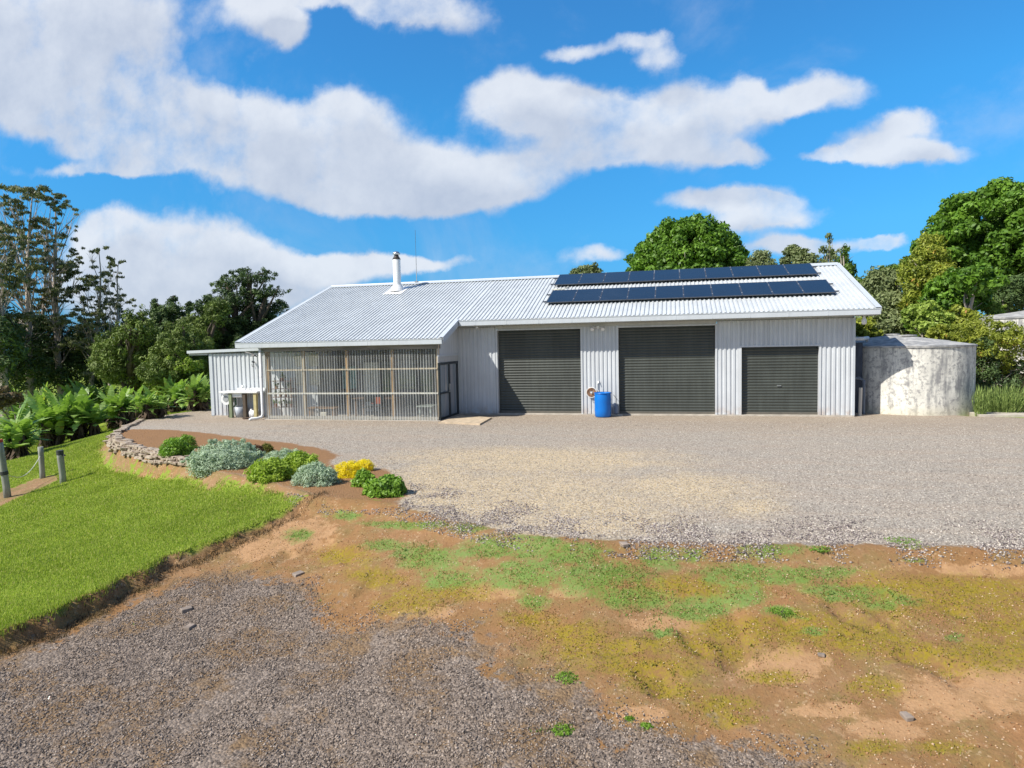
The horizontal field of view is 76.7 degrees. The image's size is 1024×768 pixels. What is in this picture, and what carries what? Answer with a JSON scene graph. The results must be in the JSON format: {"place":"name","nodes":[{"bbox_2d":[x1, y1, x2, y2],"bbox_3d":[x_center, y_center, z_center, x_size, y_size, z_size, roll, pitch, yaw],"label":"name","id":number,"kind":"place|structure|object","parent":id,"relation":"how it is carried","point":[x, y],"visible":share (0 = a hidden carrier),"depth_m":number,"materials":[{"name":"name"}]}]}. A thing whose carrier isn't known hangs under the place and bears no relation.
{"place":"outdoors","nodes":[
{"label":"outdoors","id":0,"kind":"place"},
{"bbox_2d":[0,403,312,651],"bbox_3d":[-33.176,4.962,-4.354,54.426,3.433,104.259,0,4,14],"label":"lawn","id":1,"kind":"structure","parent":0,"point":[129,465],"depth_m":11.63,"materials":[{"name":"green plant"}]},
{"bbox_2d":[0,439,10,497],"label":"fence post","id":2,"kind":"object","parent":1,"relation":"on","point":[4,472],"visible":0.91,"depth_m":17.28,"materials":[{"name":"grey wood"}]},
{"bbox_2d":[0,386,25,419],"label":"shrub","id":3,"kind":"object","parent":1,"relation":"on","point":[8,398],"visible":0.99,"depth_m":30.20,"materials":[{"name":"green plant"}]},
{"bbox_2d":[0,290,30,386],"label":"undergrowth","id":4,"kind":"object","parent":1,"relation":"on","point":[19,350],"visible":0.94,"depth_m":36.18,"materials":[{"name":"green plant"}]},
{"bbox_2d":[0,223,42,431],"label":"gum tree","id":5,"kind":"object","parent":1,"relation":"on","point":[6,265],"visible":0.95,"depth_m":36.46,"materials":[{"name":"green plant"}]},
{"bbox_2d":[0,397,50,460],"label":"banana plant","id":6,"kind":"object","parent":1,"relation":"on","point":[17,438],"visible":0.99,"depth_m":23.71,"materials":[{"name":"green plant"}]},
{"bbox_2d":[0,381,52,438],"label":"banana plant","id":7,"kind":"object","parent":1,"relation":"on","point":[40,398],"visible":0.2,"depth_m":33.23,"materials":[{"name":"green plant"}]},
{"bbox_2d":[0,183,63,404],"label":"gum tree","id":8,"kind":"object","parent":1,"relation":"on","point":[31,192],"visible":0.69,"depth_m":39.56,"materials":[{"name":"green plant"}]},
{"bbox_2d":[5,323,72,407],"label":"undergrowth","id":9,"kind":"object","parent":1,"relation":"on","point":[23,369],"visible":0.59,"depth_m":39.70,"materials":[{"name":"green plant"}]},
{"bbox_2d":[14,312,75,360],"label":"undergrowth","id":10,"kind":"object","parent":1,"relation":"on","point":[39,320],"visible":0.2,"depth_m":41.82,"materials":[{"name":"green plant"}]},
{"bbox_2d":[9,230,82,401],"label":"gum tree","id":11,"kind":"object","parent":1,"relation":"on","point":[65,279],"visible":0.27,"depth_m":42.30,"materials":[{"name":"green plant"}]},
{"bbox_2d":[9,383,87,447],"bbox_3d":[-20.075,1.429,28.310,3.013,2.922,3.115,-4,5,-39],"label":"banana plant","id":12,"kind":"object","parent":1,"relation":"on","point":[57,433],"visible":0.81,"depth_m":27.91,"materials":[{"name":"green plant"}]},
{"bbox_2d":[15,191,95,398],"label":"gum tree","id":13,"kind":"object","parent":1,"relation":"on","point":[54,287],"visible":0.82,"depth_m":41.01,"materials":[{"name":"green plant"}]},
{"bbox_2d":[34,335,106,395],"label":"undergrowth","id":14,"kind":"object","parent":1,"relation":"on","point":[74,371],"visible":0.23,"depth_m":42.03,"materials":[{"name":"green plant"}]},
{"bbox_2d":[49,245,122,387],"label":"gum tree","id":15,"kind":"object","parent":1,"relation":"on","point":[90,280],"visible":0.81,"depth_m":41.27,"materials":[{"name":"green plant"}]},
{"bbox_2d":[48,387,128,440],"bbox_3d":[-19.286,1.327,29.031,2.788,2.486,2.954,1,4,35],"label":"banana plant","id":16,"kind":"object","parent":1,"relation":"on","point":[82,403],"visible":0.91,"depth_m":28.66,"materials":[{"name":"green plant"}]},
{"bbox_2d":[62,320,122,392],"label":"undergrowth","id":17,"kind":"object","parent":1,"relation":"on","point":[78,356],"visible":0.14,"depth_m":42.78,"materials":[{"name":"green plant"}]},
{"bbox_2d":[65,381,121,423],"bbox_3d":[-24.573,1.040,38.550,2.937,2.636,3.268,0,4,14],"label":"banana plant","id":18,"kind":"object","parent":1,"relation":"on","point":[98,400],"visible":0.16,"depth_m":38.34,"materials":[{"name":"green plant"}]},
{"bbox_2d":[79,255,137,385],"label":"gum tree","id":19,"kind":"object","parent":1,"relation":"on","point":[118,299],"visible":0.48,"depth_m":41.24,"materials":[{"name":"green plant"}]},
{"bbox_2d":[95,385,136,428],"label":"banana plant","id":20,"kind":"object","parent":1,"relation":"on","point":[120,402],"visible":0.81,"depth_m":30.43,"materials":[{"name":"green plant"}]},
{"bbox_2d":[86,304,161,416],"bbox_3d":[-21.140,-1.041,36.552,4.838,6.828,4.208,0,4,14],"label":"cypress tree","id":21,"kind":"object","parent":1,"relation":"on","point":[120,356],"visible":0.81,"depth_m":35.51,"materials":[{"name":"green plant"}]},
{"bbox_2d":[122,385,181,419],"bbox_3d":[-14.466,0.764,25.867,2.020,1.469,1.813,0,4,14],"label":"banana plant","id":22,"kind":"object","parent":1,"relation":"on","point":[147,405],"visible":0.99,"depth_m":25.65,"materials":[{"name":"green plant"}]},
{"bbox_2d":[103,419,216,465],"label":"stone wall","id":23,"kind":"structure","parent":1,"relation":"on","point":[116,441],"depth_m":17.86,"materials":[{"name":"grey stone"}]},
{"bbox_2d":[144,295,188,332],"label":"pine tree","id":24,"kind":"object","parent":1,"relation":"on","point":[160,314],"visible":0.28,"depth_m":39.92,"materials":[{"name":"green plant"}]},
{"bbox_2d":[135,321,208,388],"bbox_3d":[-18.271,-0.806,35.274,3.324,5.357,4.383,0,4,14],"label":"cypress tree","id":25,"kind":"object","parent":1,"relation":"on","point":[159,372],"visible":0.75,"depth_m":34.47,"materials":[{"name":"green plant"}]},
{"bbox_2d":[157,374,189,411],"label":"banana plant","id":26,"kind":"object","parent":1,"relation":"on","point":[169,389],"visible":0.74,"depth_m":33.18,"materials":[{"name":"green plant"}]},
{"bbox_2d":[139,353,210,398],"bbox_3d":[-18.130,0.028,35.898,4.753,3.537,3.619,0,4,14],"label":"shrub","id":27,"kind":"object","parent":1,"relation":"on","point":[193,366],"visible":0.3,"depth_m":34.68,"materials":[{"name":"green plant"}]},
{"bbox_2d":[175,372,210,410],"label":"banana plant","id":28,"kind":"object","parent":1,"relation":"on","point":[197,394],"visible":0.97,"depth_m":28.52,"materials":[{"name":"green plant"}]},
{"bbox_2d":[154,297,232,402],"bbox_3d":[-18.585,-1.667,37.446,4.162,6.539,4.752,-4,4,-37],"label":"cypress tree","id":29,"kind":"object","parent":1,"relation":"on","point":[205,330],"visible":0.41,"depth_m":37.01,"materials":[{"name":"green plant"}]},
{"bbox_2d":[190,266,291,352],"bbox_3d":[-16.975,-2.939,40.719,7.400,8.571,5.820,0,4,14],"label":"cypress tree","id":30,"kind":"object","parent":1,"relation":"on","point":[237,326],"visible":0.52,"depth_m":39.73,"materials":[{"name":"green plant"}]},
{"bbox_2d":[121,429,408,506],"bbox_3d":[-7.147,2.021,17.071,15.827,0.546,3.143,2,5,43],"label":"garden bed","id":31,"kind":"object","parent":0,"point":[346,492],"visible":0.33,"depth_m":15.72,"materials":[{"name":"brown soil"}]},
{"bbox_2d":[158,436,193,458],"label":"succulent shrub","id":32,"kind":"object","parent":31,"relation":"on","point":[176,445],"visible":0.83,"depth_m":16.37,"materials":[{"name":"green plant"}]},
{"bbox_2d":[180,438,265,478],"bbox_3d":[-6.663,1.800,14.989,2.091,1.114,1.542,0,4,14],"label":"silver shrub","id":33,"kind":"object","parent":31,"relation":"on","point":[225,454],"visible":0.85,"depth_m":14.60,"materials":[{"name":"green plant"}]},
{"bbox_2d":[243,456,295,484],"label":"lime shrub","id":34,"kind":"object","parent":31,"relation":"on","point":[264,471],"visible":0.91,"depth_m":13.10,"materials":[{"name":"green plant"}]},
{"bbox_2d":[281,450,318,473],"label":"lime shrub","id":35,"kind":"object","parent":31,"relation":"on","point":[296,460],"visible":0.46,"depth_m":13.81,"materials":[{"name":"green plant"}]},
{"bbox_2d":[289,460,340,487],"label":"silver shrub","id":36,"kind":"object","parent":31,"relation":"on","point":[307,475],"visible":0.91,"depth_m":12.61,"materials":[{"name":"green plant"}]},
{"bbox_2d":[334,460,363,478],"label":"yellow shrub","id":37,"kind":"object","parent":31,"relation":"on","point":[352,467],"visible":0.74,"depth_m":13.32,"materials":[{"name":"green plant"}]},
{"bbox_2d":[350,468,375,487],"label":"green shrub","id":38,"kind":"object","parent":31,"relation":"on","point":[362,475],"visible":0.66,"depth_m":12.37,"materials":[{"name":"green plant"}]},
{"bbox_2d":[362,473,406,497],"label":"green shrub","id":39,"kind":"object","parent":31,"relation":"on","point":[387,485],"visible":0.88,"depth_m":11.59,"materials":[{"name":"green plant"}]},
{"bbox_2d":[0,565,831,767],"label":"gravel driveway","id":40,"kind":"structure","parent":0,"point":[229,689],"depth_m":6.57,"materials":[{"name":"grey gravel"}]},
{"bbox_2d":[0,496,1023,767],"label":"soil bank","id":41,"kind":"structure","parent":0,"point":[556,594],"depth_m":7.39,"materials":[{"name":"brown soil"}]},
{"bbox_2d":[0,489,336,658],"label":"scarp roots","id":42,"kind":"object","parent":41,"relation":"on","point":[54,636],"visible":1,"depth_m":9.12,"materials":[{"name":"brown plant"}]},
{"bbox_2d":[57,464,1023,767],"bbox_3d":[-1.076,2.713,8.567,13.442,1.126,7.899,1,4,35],"label":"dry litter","id":43,"kind":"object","parent":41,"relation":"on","point":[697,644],"visible":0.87,"depth_m":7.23,"materials":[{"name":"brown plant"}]},
{"bbox_2d":[133,512,963,743],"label":"creeping weeds","id":44,"kind":"object","parent":41,"relation":"on","point":[600,572],"visible":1,"depth_m":8.11,"materials":[{"name":"green plant"}]},
{"bbox_2d":[181,494,1023,767],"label":"soil crumbs","id":45,"kind":"object","parent":41,"relation":"on","point":[978,746],"visible":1,"depth_m":7.25,"materials":[{"name":"brown soil"}]},
{"bbox_2d":[284,507,1023,766],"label":"dry moss","id":46,"kind":"object","parent":41,"relation":"on","point":[853,637],"visible":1,"depth_m":6.97,"materials":[{"name":"plant"}]},
{"bbox_2d":[0,0,1023,341],"label":"sky","id":47,"kind":"structure","parent":0,"point":[311,143],"materials":[{"name":"blue"}]},
{"bbox_2d":[8,362,1023,417],"bbox_3d":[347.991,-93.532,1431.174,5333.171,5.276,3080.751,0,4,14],"label":"ground","id":48,"kind":"structure","parent":0,"point":[187,401],"depth_m":80.11,"materials":[{"name":"green plant"}]},
{"bbox_2d":[187,251,881,420],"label":"shed","id":49,"kind":"structure","parent":48,"relation":"on","point":[522,349],"depth_m":23.88,"materials":[{"name":"white metal"}]},
{"bbox_2d":[340,365,358,389],"bbox_3d":[-6.519,-0.257,25.981,0.751,1.000,0.059,0,4,14],"label":"window","id":50,"kind":"structure","parent":49,"relation":"in","point":[352,373],"depth_m":25.97,"materials":[{"name":"grey glass"}]},
{"bbox_2d":[361,361,381,412],"bbox_3d":[-5.584,0.113,25.777,0.785,2.050,0.059,0,4,14],"label":"window","id":51,"kind":"structure","parent":49,"relation":"in","point":[365,364],"depth_m":25.76,"materials":[{"name":"grey glass"}]},
{"bbox_2d":[380,361,391,410],"bbox_3d":[-4.960,0.084,25.623,0.456,2.000,0.059,0,4,14],"label":"window","id":52,"kind":"structure","parent":49,"relation":"in","point":[386,373],"depth_m":25.61,"materials":[{"name":"grey glass"}]},
{"bbox_2d":[396,359,418,411],"bbox_3d":[-4.105,0.055,25.412,0.852,2.050,0.059,0,4,14],"label":"window","id":53,"kind":"structure","parent":49,"relation":"in","point":[408,380],"depth_m":25.41,"materials":[{"name":"grey glass"}]},
{"bbox_2d":[418,359,434,411],"bbox_3d":[-3.315,0.051,25.218,0.641,2.050,0.059,0,4,14],"label":"window","id":54,"kind":"structure","parent":49,"relation":"in","point":[429,363],"depth_m":25.21,"materials":[{"name":"grey glass"}]},
{"bbox_2d":[438,361,458,419],"bbox_3d":[-2.297,0.203,23.848,0.110,2.035,2.085,0,4,14],"label":"glass door","id":55,"kind":"structure","parent":49,"relation":"in","point":[448,387],"depth_m":23.78,"materials":[{"name":"black metal"}]},
{"bbox_2d":[495,327,582,413],"bbox_3d":[1.022,-0.491,24.274,3.290,3.270,0.244,0,4,14],"label":"roller door","id":56,"kind":"structure","parent":49,"relation":"in","point":[539,370],"depth_m":24.33,"materials":[{"name":"metal"}]},
{"bbox_2d":[603,271,629,282],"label":"solar panel","id":57,"kind":"object","parent":49,"relation":"on","point":[616,277],"visible":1,"depth_m":27.03,"materials":[{"name":"glass"}]},
{"bbox_2d":[616,323,716,414],"bbox_3d":[5.514,-0.514,23.174,3.480,3.270,0.244,0,4,14],"label":"roller door","id":58,"kind":"structure","parent":49,"relation":"in","point":[662,369],"depth_m":23.22,"materials":[{"name":"metal"}]},
{"bbox_2d":[654,269,679,280],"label":"solar panel","id":59,"kind":"object","parent":49,"relation":"on","point":[666,275],"visible":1,"depth_m":26.55,"materials":[{"name":"glass"}]},
{"bbox_2d":[655,285,683,298],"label":"solar panel","id":60,"kind":"object","parent":49,"relation":"on","point":[669,292],"visible":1,"depth_m":24.31,"materials":[{"name":"glass"}]},
{"bbox_2d":[679,268,705,279],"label":"solar panel","id":61,"kind":"object","parent":49,"relation":"on","point":[692,274],"visible":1,"depth_m":26.30,"materials":[{"name":"glass"}]},
{"bbox_2d":[683,284,712,297],"bbox_3d":[6.920,-3.472,24.146,1.026,0.043,1.620,0,24,14],"label":"solar panel","id":62,"kind":"object","parent":49,"relation":"on","point":[698,291],"visible":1,"depth_m":24.08,"materials":[{"name":"glass"}]},
{"bbox_2d":[705,267,732,278],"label":"solar panel","id":63,"kind":"object","parent":49,"relation":"on","point":[718,272],"visible":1,"depth_m":26.06,"materials":[{"name":"glass"}]},
{"bbox_2d":[711,283,742,296],"bbox_3d":[7.908,-3.477,23.904,1.026,0.043,1.620,0,24,14],"label":"solar panel","id":64,"kind":"object","parent":49,"relation":"on","point":[727,290],"visible":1,"depth_m":23.82,"materials":[{"name":"glass"}]},
{"bbox_2d":[730,266,760,277],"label":"solar panel","id":65,"kind":"object","parent":49,"relation":"on","point":[744,271],"visible":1,"depth_m":25.82,"materials":[{"name":"glass"}]},
{"bbox_2d":[757,264,788,276],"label":"solar panel","id":66,"kind":"object","parent":49,"relation":"on","point":[772,270],"visible":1,"depth_m":25.58,"materials":[{"name":"glass"}]},
{"bbox_2d":[740,344,820,414],"bbox_3d":[9.198,-0.142,22.297,2.610,2.484,0.246,0,4,14],"label":"roller door","id":67,"kind":"structure","parent":49,"relation":"in","point":[775,379],"depth_m":22.34,"materials":[{"name":"metal"}]},
{"bbox_2d":[767,281,803,294],"bbox_3d":[9.884,-3.488,23.420,1.026,0.043,1.620,0,24,14],"label":"solar panel","id":68,"kind":"object","parent":49,"relation":"on","point":[784,287],"visible":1,"depth_m":23.34,"materials":[{"name":"glass"}]},
{"bbox_2d":[784,263,817,275],"bbox_3d":[11.311,-4.509,25.416,1.026,0.043,1.620,0,24,14],"label":"solar panel","id":69,"kind":"object","parent":49,"relation":"on","point":[801,269],"visible":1,"depth_m":25.34,"materials":[{"name":"glass"}]},
{"bbox_3d":[6.293,-3.211,23.830,10.520,0.056,0.053,0,4,14],"label":"mounting rail","id":70,"kind":"object","parent":49,"relation":"attached to","visible":0},
{"bbox_2d":[546,289,577,302],"bbox_3d":[1.981,-3.446,25.356,1.026,0.043,1.620,0,24,14],"label":"solar panel","id":71,"kind":"object","parent":70,"relation":"attached to","point":[558,296],"visible":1,"depth_m":25.29,"materials":[{"name":"blue glass"}]},
{"bbox_2d":[573,288,603,301],"bbox_3d":[2.969,-3.451,25.114,1.026,0.043,1.620,0,24,14],"label":"solar panel","id":72,"kind":"object","parent":70,"relation":"attached to","point":[586,295],"visible":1,"depth_m":25.04,"materials":[{"name":"glass"}]},
{"bbox_2d":[600,287,629,300],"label":"solar panel","id":73,"kind":"object","parent":70,"relation":"attached to","point":[613,294],"visible":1,"depth_m":24.80,"materials":[{"name":"glass"}]},
{"bbox_2d":[627,286,655,299],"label":"solar panel","id":74,"kind":"object","parent":70,"relation":"attached to","point":[640,293],"visible":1,"depth_m":24.55,"materials":[{"name":"glass"}]},
{"bbox_2d":[739,282,772,295],"bbox_3d":[8.896,-3.482,23.662,1.026,0.043,1.620,0,24,14],"label":"solar panel","id":75,"kind":"object","parent":70,"relation":"attached to","point":[755,288],"visible":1,"depth_m":23.58,"materials":[{"name":"glass"}]},
{"bbox_2d":[797,279,835,293],"bbox_3d":[10.871,-3.493,23.178,1.026,0.043,1.620,0,24,14],"label":"solar panel","id":76,"kind":"object","parent":70,"relation":"attached to","point":[814,286],"visible":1,"depth_m":23.10,"materials":[{"name":"glass"}]},
{"bbox_3d":[6.733,-4.228,26.068,10.520,0.056,0.053,0,4,14],"label":"mounting rail","id":77,"kind":"object","parent":49,"relation":"attached to","visible":0},
{"bbox_2d":[554,273,582,284],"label":"solar panel","id":78,"kind":"object","parent":77,"relation":"attached to","point":[568,279],"visible":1,"depth_m":27.52,"materials":[{"name":"glass"}]},
{"bbox_2d":[578,272,606,283],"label":"solar panel","id":79,"kind":"object","parent":77,"relation":"attached to","point":[592,278],"visible":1,"depth_m":27.27,"materials":[{"name":"glass"}]},
{"bbox_2d":[628,270,654,281],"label":"solar panel","id":80,"kind":"object","parent":77,"relation":"attached to","point":[640,276],"visible":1,"depth_m":26.79,"materials":[{"name":"glass"}]},
{"bbox_2d":[623,213,749,271],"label":"broadleaf tree","id":81,"kind":"object","parent":48,"relation":"on","point":[698,240],"visible":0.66,"depth_m":41.72,"materials":[{"name":"green plant"}]},
{"bbox_2d":[745,249,777,265],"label":"tree","id":82,"kind":"object","parent":48,"relation":"on","point":[760,257],"visible":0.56,"depth_m":40.32,"materials":[{"name":"green plant"}]},
{"bbox_2d":[779,244,819,264],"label":"tree","id":83,"kind":"object","parent":48,"relation":"on","point":[795,254],"visible":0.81,"depth_m":39.19,"materials":[{"name":"green plant"}]},
{"bbox_2d":[815,232,841,262],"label":"slender tree","id":84,"kind":"object","parent":48,"relation":"on","point":[832,255],"visible":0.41,"depth_m":40.79,"materials":[{"name":"green plant"}]},
{"bbox_2d":[834,243,861,308],"bbox_3d":[19.867,-4.564,38.216,1.514,7.367,2.427,-2,4,-7],"label":"slender tree","id":85,"kind":"object","parent":48,"relation":"on","point":[843,259],"visible":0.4,"depth_m":37.99,"materials":[{"name":"green plant"}]},
{"bbox_2d":[856,316,883,337],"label":"shrub","id":86,"kind":"object","parent":48,"relation":"on","point":[869,329],"visible":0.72,"depth_m":28.17,"materials":[{"name":"green plant"}]},
{"bbox_2d":[855,265,904,324],"bbox_3d":[19.651,-3.494,33.864,3.848,5.678,3.997,-5,5,-44],"label":"olive tree","id":87,"kind":"object","parent":48,"relation":"on","point":[883,290],"visible":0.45,"depth_m":33.57,"materials":[{"name":"green plant"}]},
{"bbox_2d":[875,316,910,335],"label":"shrub","id":88,"kind":"object","parent":48,"relation":"on","point":[889,326],"visible":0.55,"depth_m":30.71,"materials":[{"name":"green plant"}]},
{"bbox_2d":[862,335,977,415],"bbox_3d":[14.289,-0.181,23.451,4.140,3.209,4.140,0,4,14],"label":"water tank","id":89,"kind":"object","parent":48,"relation":"on","point":[911,375],"visible":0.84,"depth_m":21.68,"materials":[{"name":"concrete"}]},
{"bbox_2d":[893,231,959,323],"bbox_3d":[20.853,-4.159,31.979,3.627,6.768,3.569,0,4,14],"label":"broadleaf tree","id":90,"kind":"object","parent":48,"relation":"on","point":[931,259],"visible":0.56,"depth_m":31.75,"materials":[{"name":"green plant"}]},
{"bbox_2d":[900,300,956,339],"bbox_3d":[18.185,-1.721,28.274,1.653,3.954,2.300,-3,4,-24],"label":"shrub","id":91,"kind":"object","parent":48,"relation":"on","point":[921,318],"visible":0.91,"depth_m":27.89,"materials":[{"name":"green plant"}]},
{"bbox_2d":[924,303,981,340],"bbox_3d":[18.940,-1.695,27.835,2.606,3.543,2.521,0,4,14],"label":"shrub","id":92,"kind":"object","parent":48,"relation":"on","point":[965,314],"visible":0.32,"depth_m":27.39,"materials":[{"name":"green plant"}]},
{"bbox_2d":[900,261,1010,337],"bbox_3d":[20.212,-2.978,29.735,3.675,4.957,4.430,0,4,14],"label":"broadleaf tree","id":93,"kind":"object","parent":48,"relation":"on","point":[970,287],"visible":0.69,"depth_m":28.79,"materials":[{"name":"green plant"}]},
{"bbox_2d":[902,176,1023,315],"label":"broadleaf tree","id":94,"kind":"object","parent":48,"relation":"on","point":[994,236],"visible":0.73,"depth_m":34.10,"materials":[{"name":"green plant"}]},
{"bbox_2d":[971,386,991,415],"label":"grass clump","id":95,"kind":"object","parent":48,"relation":"on","point":[980,403],"visible":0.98,"depth_m":21.09,"materials":[{"name":"green plant"}]},
{"bbox_2d":[946,312,1023,387],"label":"flowering shrub","id":96,"kind":"object","parent":48,"relation":"on","point":[1006,339],"visible":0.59,"depth_m":24.30,"materials":[{"name":"green plant"}]},
{"bbox_2d":[971,336,1023,396],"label":"shrub","id":97,"kind":"object","parent":48,"relation":"on","point":[993,371],"visible":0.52,"depth_m":24.09,"materials":[{"name":"green plant"}]},
{"bbox_2d":[974,382,1023,412],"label":"tall grass","id":98,"kind":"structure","parent":48,"relation":"on","point":[1014,402],"depth_m":21.54,"materials":[{"name":"green plant"}]},
{"bbox_2d":[979,311,1023,373],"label":"building","id":99,"kind":"structure","parent":48,"relation":"on","point":[1018,317],"depth_m":26.49,"materials":[{"name":"metal"}]},
{"bbox_2d":[983,273,1023,313],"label":"shrub","id":100,"kind":"object","parent":48,"relation":"on","point":[1014,297],"visible":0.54,"depth_m":31.80,"materials":[{"name":"green plant"}]},
{"bbox_2d":[128,409,1023,548],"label":"gravel yard","id":101,"kind":"structure","parent":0,"point":[203,421],"depth_m":13.89,"materials":[{"name":"grey gravel"}]},
{"bbox_2d":[219,385,265,417],"bbox_3d":[-10.591,0.694,25.489,1.704,1.272,0.600,0,4,14],"label":"wash bench","id":102,"kind":"object","parent":101,"relation":"on","point":[241,392],"visible":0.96,"depth_m":25.25,"materials":[{"name":"white plastic"}]},
{"bbox_2d":[438,415,491,424],"bbox_3d":[-1.544,1.314,22.857,1.576,0.150,2.393,0,4,14],"label":"door step","id":103,"kind":"object","parent":101,"relation":"on","point":[469,420],"depth_m":22.46,"materials":[{"name":"beige concrete"}]},
{"bbox_2d":[594,392,610,416],"bbox_3d":[3.239,0.730,23.093,0.610,0.870,0.610,0,4,14],"label":"drum","id":104,"kind":"object","parent":101,"relation":"on","point":[602,400],"visible":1,"depth_m":22.85,"materials":[{"name":"blue plastic"}]},
{"bbox_2d":[855,343,862,412],"bbox_3d":[12.053,-0.098,22.941,0.540,2.700,0.400,0,4,14],"label":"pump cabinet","id":105,"kind":"object","parent":101,"relation":"on","point":[858,359],"visible":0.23,"depth_m":22.69,"materials":[{"name":"grey metal"}]},
{"bbox_2d":[287,483,1023,569],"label":"coarse gravel","id":106,"kind":"structure","parent":0,"point":[738,542],"depth_m":8.99,"materials":[{"name":"grey gravel"}]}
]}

